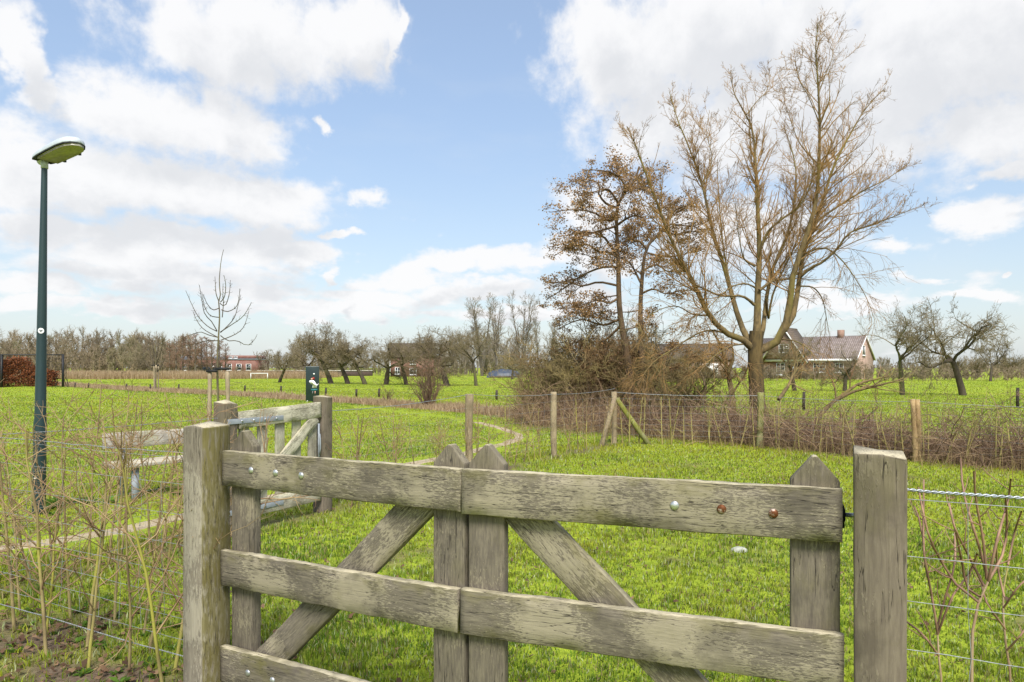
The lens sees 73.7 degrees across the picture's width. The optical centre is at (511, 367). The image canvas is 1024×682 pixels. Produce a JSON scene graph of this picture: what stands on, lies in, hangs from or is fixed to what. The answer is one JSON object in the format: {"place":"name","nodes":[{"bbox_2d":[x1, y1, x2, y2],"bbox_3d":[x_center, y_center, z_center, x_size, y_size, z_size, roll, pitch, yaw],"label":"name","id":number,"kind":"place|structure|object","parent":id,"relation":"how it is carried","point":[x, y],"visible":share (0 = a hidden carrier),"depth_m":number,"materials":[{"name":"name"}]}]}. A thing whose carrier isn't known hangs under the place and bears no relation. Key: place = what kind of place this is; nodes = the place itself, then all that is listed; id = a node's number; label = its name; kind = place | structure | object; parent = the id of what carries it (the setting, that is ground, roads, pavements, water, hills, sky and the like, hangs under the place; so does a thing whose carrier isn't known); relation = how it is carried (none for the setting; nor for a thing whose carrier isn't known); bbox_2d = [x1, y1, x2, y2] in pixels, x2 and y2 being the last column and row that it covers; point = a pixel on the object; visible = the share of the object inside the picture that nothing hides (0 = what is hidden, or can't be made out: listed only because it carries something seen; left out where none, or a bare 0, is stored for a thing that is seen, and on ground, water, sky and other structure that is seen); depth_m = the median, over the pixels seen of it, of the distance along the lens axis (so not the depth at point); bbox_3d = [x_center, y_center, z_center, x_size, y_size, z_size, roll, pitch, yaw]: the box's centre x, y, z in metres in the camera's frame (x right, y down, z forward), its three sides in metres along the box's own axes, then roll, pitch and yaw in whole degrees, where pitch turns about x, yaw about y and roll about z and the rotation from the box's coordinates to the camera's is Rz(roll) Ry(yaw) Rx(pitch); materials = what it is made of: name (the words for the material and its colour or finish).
{"place":"outdoors","nodes":[
{"label":"outdoors","id":0,"kind":"place"},
{"bbox_2d":[188,334,203,371],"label":"bare conifer","id":1,"kind":"object","parent":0,"point":[195,363],"visible":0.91,"depth_m":121.91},
{"bbox_2d":[172,355,268,372],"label":"office building","id":2,"kind":"structure","parent":0,"point":[250,362],"depth_m":136.32,"materials":[{"name":"red brick"}]},
{"bbox_2d":[0,422,522,550],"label":"path","id":3,"kind":"structure","parent":0,"point":[130,527],"depth_m":6.24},
{"bbox_2d":[20,380,536,419],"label":"dry grass","id":4,"kind":"structure","parent":0,"point":[451,406],"depth_m":28.95,"materials":[{"name":"plant"}]},
{"bbox_2d":[388,343,435,376],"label":"brick house","id":5,"kind":"structure","parent":0,"point":[395,369],"depth_m":111.98,"materials":[{"name":"brown brick"}]},
{"bbox_2d":[0,368,1023,681],"bbox_3d":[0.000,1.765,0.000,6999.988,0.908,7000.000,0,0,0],"label":"ground","id":6,"kind":"structure","parent":0,"point":[138,676],"depth_m":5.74,"materials":[{"name":"plant"}]},
{"bbox_2d":[0,411,47,613],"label":"hedge plant","id":7,"kind":"object","parent":6,"relation":"on","point":[15,534],"visible":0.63,"depth_m":4.08,"materials":[{"name":"brown plant"}]},
{"bbox_2d":[0,411,56,630],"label":"hedge plant","id":8,"kind":"object","parent":6,"relation":"on","point":[10,576],"visible":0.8,"depth_m":3.74,"materials":[{"name":"brown plant"}]},
{"bbox_2d":[0,354,63,387],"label":"fence","id":9,"kind":"object","parent":6,"relation":"on","point":[2,372],"visible":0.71,"depth_m":49.00,"materials":[{"name":"black metal"}]},
{"bbox_2d":[3,355,68,386],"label":"beech hedge","id":10,"kind":"object","parent":6,"relation":"on","point":[28,376],"visible":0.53,"depth_m":49.63,"materials":[{"name":"brown plant"}]},
{"bbox_2d":[0,415,88,581],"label":"hedge plant","id":11,"kind":"object","parent":6,"relation":"on","point":[19,536],"visible":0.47,"depth_m":4.57,"materials":[{"name":"brown plant"}]},
{"bbox_2d":[2,417,88,575],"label":"hedge plant","id":12,"kind":"object","parent":6,"relation":"on","point":[49,528],"visible":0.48,"depth_m":4.69,"materials":[{"name":"brown plant"}]},
{"bbox_2d":[0,429,111,647],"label":"hedge plant","id":13,"kind":"object","parent":6,"relation":"on","point":[52,578],"visible":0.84,"depth_m":3.51,"materials":[{"name":"brown plant"}]},
{"bbox_2d":[32,136,84,514],"bbox_3d":[-4.415,-0.281,6.671,0.666,3.864,0.278,0,0,27],"label":"street lamp","id":14,"kind":"object","parent":6,"relation":"on","point":[60,150],"visible":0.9,"depth_m":6.71,"materials":[{"name":"metal"}]},
{"bbox_2d":[0,387,118,655],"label":"hedge plant","id":15,"kind":"object","parent":6,"relation":"on","point":[41,594],"visible":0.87,"depth_m":3.45,"materials":[{"name":"brown plant"}]},
{"bbox_2d":[0,375,138,618],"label":"hedge plant","id":16,"kind":"object","parent":6,"relation":"on","point":[68,579],"visible":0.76,"depth_m":3.91,"materials":[{"name":"brown plant"}]},
{"bbox_2d":[0,379,138,619],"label":"hedge plant","id":17,"kind":"object","parent":6,"relation":"on","point":[30,539],"visible":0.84,"depth_m":3.60,"materials":[{"name":"brown plant"}]},
{"bbox_2d":[11,359,142,569],"bbox_3d":[-2.958,0.704,4.829,0.764,1.560,0.844,0,0,0],"label":"hedge plant","id":18,"kind":"object","parent":6,"relation":"on","point":[92,492],"visible":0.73,"depth_m":4.88,"materials":[{"name":"brown plant"}]},
{"bbox_2d":[0,399,166,650],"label":"hedge plant","id":19,"kind":"object","parent":6,"relation":"on","point":[106,468],"visible":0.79,"depth_m":3.56,"materials":[{"name":"brown plant"}]},
{"bbox_2d":[0,437,183,656],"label":"wire fence","id":20,"kind":"object","parent":6,"relation":"on","point":[79,551],"visible":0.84,"depth_m":3.31,"materials":[{"name":"metal"}]},
{"bbox_2d":[0,345,200,372],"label":"undergrowth","id":21,"kind":"object","parent":6,"relation":"on","point":[111,363],"visible":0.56,"depth_m":130.08,"materials":[{"name":"plant"}]},
{"bbox_2d":[32,388,170,667],"bbox_3d":[-2.010,0.789,3.278,0.532,1.394,0.739,0,0,15],"label":"hedge plant","id":22,"kind":"object","parent":6,"relation":"on","point":[94,606],"visible":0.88,"depth_m":3.31,"materials":[{"name":"brown plant"}]},
{"bbox_2d":[0,324,206,371],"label":"woodland","id":23,"kind":"object","parent":6,"relation":"on","point":[130,345],"visible":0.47,"depth_m":153.49,"materials":[{"name":"plant"}]},
{"bbox_2d":[0,418,216,574],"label":"wire fence","id":24,"kind":"object","parent":6,"relation":"on","point":[87,483],"visible":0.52,"depth_m":4.88,"materials":[{"name":"metal"}]},
{"bbox_2d":[64,356,178,562],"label":"hedge plant","id":25,"kind":"object","parent":6,"relation":"on","point":[113,519],"visible":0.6,"depth_m":5.19,"materials":[{"name":"brown plant"}]},
{"bbox_2d":[64,426,183,679],"bbox_3d":[-1.625,0.873,3.101,0.520,1.223,0.984,0,0,0],"label":"hedge plant","id":26,"kind":"object","parent":6,"relation":"on","point":[129,634],"visible":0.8,"depth_m":3.17,"materials":[{"name":"brown plant"}]},
{"bbox_2d":[81,391,176,619],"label":"hedge plant","id":27,"kind":"object","parent":6,"relation":"on","point":[116,583],"visible":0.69,"depth_m":3.93,"materials":[{"name":"brown plant"}]},
{"bbox_2d":[0,487,261,681],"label":"weeds","id":28,"kind":"object","parent":6,"relation":"on","point":[115,679],"visible":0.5,"depth_m":3.69,"materials":[{"name":"green plant"}]},
{"bbox_2d":[99,384,177,553],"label":"hedge plant","id":29,"kind":"object","parent":6,"relation":"on","point":[148,509],"visible":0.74,"depth_m":5.32,"materials":[{"name":"brown plant"}]},
{"bbox_2d":[102,428,182,498],"bbox_3d":[-3.900,1.139,7.999,0.512,0.815,1.520,0,0,45],"label":"park bench","id":30,"kind":"object","parent":6,"relation":"on","point":[162,441],"visible":0.23,"depth_m":7.78,"materials":[{"name":"grey wood"}]},
{"bbox_2d":[29,403,257,681],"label":"hedge plant","id":31,"kind":"object","parent":6,"relation":"on","point":[141,558],"visible":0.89,"depth_m":2.91,"materials":[{"name":"brown plant"}]},
{"bbox_2d":[106,372,180,559],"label":"hedge plant","id":32,"kind":"object","parent":6,"relation":"on","point":[123,538],"visible":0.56,"depth_m":5.15,"materials":[{"name":"brown plant"}]},
{"bbox_2d":[96,406,232,632],"bbox_3d":[-1.861,0.848,3.829,0.334,1.270,0.733,0,0,36],"label":"hedge plant","id":33,"kind":"object","parent":6,"relation":"on","point":[147,606],"visible":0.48,"depth_m":3.76,"materials":[{"name":"brown plant"}]},
{"bbox_2d":[149,377,192,548],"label":"hedge plant","id":34,"kind":"object","parent":6,"relation":"on","point":[168,508],"visible":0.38,"depth_m":5.38,"materials":[{"name":"brown plant"}]},
{"bbox_2d":[14,368,341,378],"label":"reeds","id":35,"kind":"object","parent":6,"relation":"on","point":[144,374],"visible":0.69,"depth_m":88.45,"materials":[{"name":"beige plant"}]},
{"bbox_2d":[94,383,261,651],"bbox_3d":[-1.703,0.783,3.470,0.615,1.402,0.553,0,0,15],"label":"hedge plant","id":36,"kind":"object","parent":6,"relation":"on","point":[162,588],"visible":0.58,"depth_m":3.48,"materials":[{"name":"brown plant"}]},
{"bbox_2d":[122,402,236,674],"bbox_3d":[-1.654,0.825,3.461,0.461,1.312,0.547,0,0,22],"label":"hedge plant","id":37,"kind":"object","parent":6,"relation":"on","point":[176,661],"visible":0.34,"depth_m":3.28,"materials":[{"name":"brown plant"}]},
{"bbox_2d":[143,391,268,555],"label":"hedge plant","id":38,"kind":"object","parent":6,"relation":"on","point":[182,448],"visible":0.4,"depth_m":3.08,"materials":[{"name":"brown plant"}]},
{"bbox_2d":[183,421,229,681],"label":"gate post","id":39,"kind":"object","parent":6,"relation":"on","point":[206,593],"visible":0.91,"depth_m":2.88,"materials":[{"name":"grey wood"}]},
{"bbox_2d":[220,430,469,681],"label":"gate leaf","id":40,"kind":"object","parent":39,"relation":"attached to","point":[419,497],"visible":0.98,"depth_m":2.59,"materials":[{"name":"grey wood"}]},
{"bbox_2d":[119,468,298,643],"bbox_3d":[-1.394,0.908,3.141,0.495,1.142,0.892,0,0,25],"label":"hedge plant","id":41,"kind":"object","parent":6,"relation":"on","point":[177,599],"visible":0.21,"depth_m":3.07,"materials":[{"name":"brown plant"}]},
{"bbox_2d":[206,370,217,420],"bbox_3d":[-7.975,0.809,18.194,0.303,1.508,0.138,0,0,0],"label":"tree stake","id":42,"kind":"object","parent":6,"relation":"on","point":[209,397],"visible":0.82,"depth_m":18.15,"materials":[{"name":"brown wood"}]},
{"bbox_2d":[181,249,256,400],"bbox_3d":[-7.854,-0.828,18.340,2.302,4.685,1.263,0,0,0],"label":"sapling tree","id":43,"kind":"object","parent":6,"relation":"on","point":[217,365],"visible":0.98,"depth_m":18.29,"materials":[{"name":"brown plant"}]},
{"bbox_2d":[215,367,229,400],"bbox_3d":[-7.721,0.779,18.242,0.364,1.567,0.134,0,0,0],"label":"tree stake","id":44,"kind":"object","parent":6,"relation":"on","point":[227,380],"visible":0.54,"depth_m":18.20,"materials":[{"name":"brown wood"}]},
{"bbox_2d":[214,400,237,536],"bbox_3d":[-2.475,0.938,5.900,0.142,1.325,0.143,0,0,30],"label":"gate post","id":45,"kind":"object","parent":6,"relation":"on","point":[221,417],"visible":0.27,"depth_m":5.86,"materials":[{"name":"grey wood"}]},
{"bbox_2d":[228,402,321,515],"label":"picket gate","id":46,"kind":"structure","parent":45,"relation":"attached to","point":[297,414],"depth_m":6.40,"materials":[{"name":"grey wood"}]},
{"bbox_2d":[122,389,351,619],"bbox_3d":[-1.381,0.795,3.462,0.652,1.378,0.953,0,0,44],"label":"hedge plant","id":47,"kind":"object","parent":6,"relation":"on","point":[265,451],"visible":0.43,"depth_m":3.51,"materials":[{"name":"brown plant"}]},
{"bbox_2d":[267,347,302,382],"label":"fruit tree","id":48,"kind":"object","parent":6,"relation":"on","point":[285,361],"visible":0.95,"depth_m":65.39,"materials":[{"name":"brown plant"}]},
{"bbox_2d":[280,344,324,371],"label":"fruit tree","id":49,"kind":"object","parent":6,"relation":"on","point":[302,358],"visible":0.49,"depth_m":101.44,"materials":[{"name":"brown plant"}]},
{"bbox_2d":[306,366,318,401],"bbox_3d":[-8.005,0.709,27.397,0.524,1.525,0.070,0,0,-10],"label":"sign panel","id":50,"kind":"object","parent":6,"relation":"on","point":[312,381],"visible":0.93,"depth_m":27.36,"materials":[{"name":"green metal"}]},
{"bbox_2d":[257,370,372,375],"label":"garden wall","id":51,"kind":"structure","parent":6,"relation":"on","point":[355,373],"depth_m":119.00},
{"bbox_2d":[290,323,348,383],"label":"fruit tree","id":52,"kind":"object","parent":6,"relation":"on","point":[309,338],"visible":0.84,"depth_m":61.89,"materials":[{"name":"brown plant"}]},
{"bbox_2d":[313,395,331,512],"bbox_3d":[-1.904,0.939,6.867,0.138,1.322,0.138,0,0,30],"label":"gate post","id":53,"kind":"object","parent":6,"relation":"on","point":[325,422],"visible":0.47,"depth_m":6.81,"materials":[{"name":"grey wood"}]},
{"bbox_2d":[303,336,367,383],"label":"fruit tree","id":54,"kind":"object","parent":6,"relation":"on","point":[339,366],"visible":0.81,"depth_m":60.68,"materials":[{"name":"brown plant"}]},
{"bbox_2d":[328,332,374,383],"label":"fruit tree","id":55,"kind":"object","parent":6,"relation":"on","point":[345,345],"visible":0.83,"depth_m":59.85,"materials":[{"name":"brown plant"}]},
{"bbox_2d":[325,410,382,507],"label":"hedge plant","id":56,"kind":"object","parent":6,"relation":"on","point":[358,458],"visible":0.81,"depth_m":6.99,"materials":[{"name":"brown plant"}]},
{"bbox_2d":[367,404,403,461],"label":"hedge plant","id":57,"kind":"object","parent":6,"relation":"on","point":[383,437],"visible":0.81,"depth_m":7.92,"materials":[{"name":"brown plant"}]},
{"bbox_2d":[349,329,432,384],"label":"fruit tree","id":58,"kind":"object","parent":6,"relation":"on","point":[386,376],"visible":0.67,"depth_m":57.74,"materials":[{"name":"brown plant"}]},
{"bbox_2d":[360,331,433,384],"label":"fruit tree","id":59,"kind":"object","parent":6,"relation":"on","point":[389,346],"visible":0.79,"depth_m":56.75,"materials":[{"name":"brown plant"}]},
{"bbox_2d":[395,345,454,405],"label":"coppiced shrub","id":60,"kind":"object","parent":6,"relation":"on","point":[429,395],"visible":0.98,"depth_m":26.45,"materials":[{"name":"plant"}]},
{"bbox_2d":[392,333,471,384],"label":"fruit tree","id":61,"kind":"object","parent":6,"relation":"on","point":[447,360],"visible":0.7,"depth_m":54.14,"materials":[{"name":"brown plant"}]},
{"bbox_2d":[405,324,472,385],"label":"fruit tree","id":62,"kind":"object","parent":6,"relation":"on","point":[427,343],"visible":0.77,"depth_m":55.19,"materials":[{"name":"brown plant"}]},
{"bbox_2d":[296,355,623,375],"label":"field hedge","id":63,"kind":"object","parent":6,"relation":"on","point":[491,362],"visible":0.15,"depth_m":123.47,"materials":[{"name":"plant"}]},
{"bbox_2d":[235,328,696,374],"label":"thicket","id":64,"kind":"object","parent":6,"relation":"on","point":[504,349],"visible":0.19,"depth_m":144.24,"materials":[{"name":"plant"}]},
{"bbox_2d":[442,320,502,385],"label":"fruit tree","id":65,"kind":"object","parent":6,"relation":"on","point":[463,347],"visible":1,"depth_m":54.17,"materials":[{"name":"brown plant"}]},
{"bbox_2d":[332,388,614,463],"bbox_3d":[-0.033,1.004,10.058,0.217,1.297,7.233,0,0,32],"label":"wire fence","id":66,"kind":"object","parent":6,"relation":"on","point":[469,399],"visible":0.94,"depth_m":9.26,"materials":[{"name":"metal"}]},
{"bbox_2d":[465,292,498,375],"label":"bare tree","id":67,"kind":"object","parent":6,"relation":"on","point":[489,341],"visible":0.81,"depth_m":117.16,"materials":[{"name":"plant"}]},
{"bbox_2d":[485,298,507,368],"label":"bare tree","id":68,"kind":"object","parent":6,"relation":"on","point":[495,345],"visible":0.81,"depth_m":123.83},
{"bbox_2d":[486,369,519,377],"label":"covered pile","id":69,"kind":"object","parent":6,"relation":"on","point":[505,372],"visible":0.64,"depth_m":98.92,"materials":[{"name":"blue plastic"}]},
{"bbox_2d":[0,455,1021,681],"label":"fallen leaves","id":70,"kind":"object","parent":6,"relation":"on","point":[103,667],"visible":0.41,"depth_m":3.62,"materials":[{"name":"brown plant"}]},
{"bbox_2d":[504,291,539,372],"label":"bare tree","id":71,"kind":"object","parent":6,"relation":"on","point":[525,336],"visible":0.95,"depth_m":126.12,"materials":[{"name":"plant"}]},
{"bbox_2d":[502,362,543,415],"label":"wild shrub","id":72,"kind":"object","parent":6,"relation":"on","point":[519,388],"visible":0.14,"depth_m":20.59,"materials":[{"name":"brown plant"}]},
{"bbox_2d":[476,331,587,414],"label":"wild shrub","id":73,"kind":"object","parent":6,"relation":"on","point":[537,359],"visible":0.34,"depth_m":19.44,"materials":[{"name":"brown plant"}]},
{"bbox_2d":[513,303,665,419],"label":"wild shrub","id":74,"kind":"object","parent":6,"relation":"on","point":[579,367],"visible":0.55,"depth_m":17.97,"materials":[{"name":"brown plant"}]},
{"bbox_2d":[537,144,677,411],"bbox_3d":[2.631,-1.656,17.503,3.976,8.218,3.474,0,0,0],"label":"alder tree","id":75,"kind":"object","parent":6,"relation":"on","point":[631,185],"visible":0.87,"depth_m":17.48,"materials":[{"name":"brown plant"}]},
{"bbox_2d":[557,300,717,416],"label":"wild shrub","id":76,"kind":"object","parent":6,"relation":"on","point":[637,341],"visible":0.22,"depth_m":18.16,"materials":[{"name":"brown plant"}]},
{"bbox_2d":[577,187,716,413],"bbox_3d":[3.650,-1.364,18.152,3.238,7.204,3.004,0,0,-27],"label":"alder tree","id":77,"kind":"object","parent":6,"relation":"on","point":[631,236],"visible":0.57,"depth_m":17.86,"materials":[{"name":"brown plant"}]},
{"bbox_2d":[590,320,748,422],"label":"wild shrub","id":78,"kind":"object","parent":6,"relation":"on","point":[686,389],"visible":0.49,"depth_m":17.18,"materials":[{"name":"brown plant"}]},
{"bbox_2d":[653,343,731,378],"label":"barn","id":79,"kind":"structure","parent":6,"relation":"on","point":[661,346],"depth_m":93.16,"materials":[{"name":"brick"}]},
{"bbox_2d":[666,306,766,417],"bbox_3d":[4.875,-0.089,15.395,2.568,2.634,1.721,0,0,-30],"label":"young willow","id":80,"kind":"object","parent":6,"relation":"on","point":[729,378],"visible":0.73,"depth_m":15.59,"materials":[{"name":"brown plant"}]},
{"bbox_2d":[487,361,1023,472],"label":"brambles","id":81,"kind":"object","parent":6,"relation":"on","point":[653,417],"visible":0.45,"depth_m":12.37,"materials":[{"name":"plant"}]},
{"bbox_2d":[777,334,916,432],"bbox_3d":[6.692,0.442,13.944,2.664,2.410,1.664,0,0,0],"label":"fallen limb","id":82,"kind":"object","parent":81,"relation":"on","point":[845,393],"visible":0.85,"depth_m":13.94,"materials":[{"name":"wood"}]},
{"bbox_2d":[610,8,942,426],"bbox_3d":[5.768,-2.907,15.365,7.832,10.689,4.835,0,0,0],"label":"willow tree","id":83,"kind":"object","parent":6,"relation":"on","point":[750,340],"visible":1,"depth_m":15.06,"materials":[{"name":"brown plant"}]},
{"bbox_2d":[763,332,824,390],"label":"fruit tree","id":84,"kind":"object","parent":6,"relation":"on","point":[787,351],"visible":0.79,"depth_m":42.51,"materials":[{"name":"brown plant"}]},
{"bbox_2d":[599,392,1022,461],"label":"wire fence","id":85,"kind":"object","parent":6,"relation":"on","point":[915,406],"visible":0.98,"depth_m":12.32,"materials":[{"name":"metal"}]},
{"bbox_2d":[763,328,875,378],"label":"farmhouse","id":86,"kind":"object","parent":6,"relation":"on","point":[862,351],"visible":0.46,"depth_m":88.00,"materials":[{"name":"brick"}]},
{"bbox_2d":[815,339,869,390],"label":"fruit tree","id":87,"kind":"object","parent":6,"relation":"on","point":[844,381],"visible":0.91,"depth_m":42.36,"materials":[{"name":"brown plant"}]},
{"bbox_2d":[666,364,1023,380],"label":"scrub","id":88,"kind":"object","parent":6,"relation":"on","point":[966,375],"visible":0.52,"depth_m":76.82,"materials":[{"name":"plant"}]},
{"bbox_2d":[853,445,906,681],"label":"gate post","id":89,"kind":"object","parent":6,"relation":"on","point":[880,555],"visible":1,"depth_m":1.86,"materials":[{"name":"grey wood"}]},
{"bbox_2d":[460,443,852,681],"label":"gate leaf","id":90,"kind":"object","parent":89,"relation":"attached to","point":[805,513],"visible":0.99,"depth_m":2.14,"materials":[{"name":"grey wood"}]},
{"bbox_2d":[855,298,966,394],"bbox_3d":[20.173,-1.091,34.999,4.680,5.297,4.119,0,0,-6],"label":"fruit tree","id":91,"kind":"object","parent":6,"relation":"on","point":[900,337],"visible":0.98,"depth_m":34.73,"materials":[{"name":"brown plant"}]},
{"bbox_2d":[873,355,1023,372],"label":"hedgerow","id":92,"kind":"object","parent":6,"relation":"on","point":[888,362],"visible":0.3,"depth_m":175.15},
{"bbox_2d":[907,479,1000,681],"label":"garden shrub","id":93,"kind":"object","parent":6,"relation":"on","point":[938,625],"visible":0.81,"depth_m":2.04,"materials":[{"name":"brown plant"}]},
{"bbox_2d":[897,294,1016,395],"bbox_3d":[22.776,-1.146,35.249,5.512,5.616,4.077,0,0,43],"label":"fruit tree","id":94,"kind":"object","parent":6,"relation":"on","point":[983,329],"visible":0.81,"depth_m":35.19,"materials":[{"name":"brown plant"}]},
{"bbox_2d":[907,488,1023,681],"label":"wire fence","id":95,"kind":"object","parent":6,"relation":"on","point":[965,494],"visible":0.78,"depth_m":1.84,"materials":[{"name":"metal"}]},
{"bbox_2d":[918,458,1023,681],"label":"garden shrub","id":96,"kind":"object","parent":6,"relation":"on","point":[989,575],"visible":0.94,"depth_m":1.99,"materials":[{"name":"brown plant"}]},
{"bbox_2d":[960,352,991,376],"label":"pollard tree","id":97,"kind":"object","parent":6,"relation":"on","point":[976,365],"visible":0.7,"depth_m":103.56,"materials":[{"name":"brown plant"}]},
{"bbox_2d":[970,332,1013,380],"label":"fruit tree","id":98,"kind":"object","parent":6,"relation":"on","point":[1003,355],"visible":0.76,"depth_m":71.56,"materials":[{"name":"brown plant"}]},
{"bbox_2d":[970,511,1023,681],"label":"garden shrub","id":99,"kind":"object","parent":6,"relation":"on","point":[1006,603],"visible":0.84,"depth_m":2.11,"materials":[{"name":"brown plant"}]},
{"bbox_2d":[989,351,1023,372],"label":"pollard tree","id":100,"kind":"object","parent":6,"relation":"on","point":[1016,363],"visible":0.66,"depth_m":95.20,"materials":[{"name":"plant"}]},
{"bbox_2d":[0,376,1023,423],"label":"meadow grass","id":101,"kind":"structure","parent":0,"point":[502,390],"depth_m":41.34,"materials":[{"name":"plant"}]},
{"bbox_2d":[0,0,1023,367],"label":"sky","id":102,"kind":"structure","parent":0,"point":[369,169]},
{"bbox_2d":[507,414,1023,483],"bbox_3d":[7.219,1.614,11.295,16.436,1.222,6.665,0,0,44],"label":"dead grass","id":103,"kind":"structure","parent":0,"point":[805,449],"depth_m":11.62,"materials":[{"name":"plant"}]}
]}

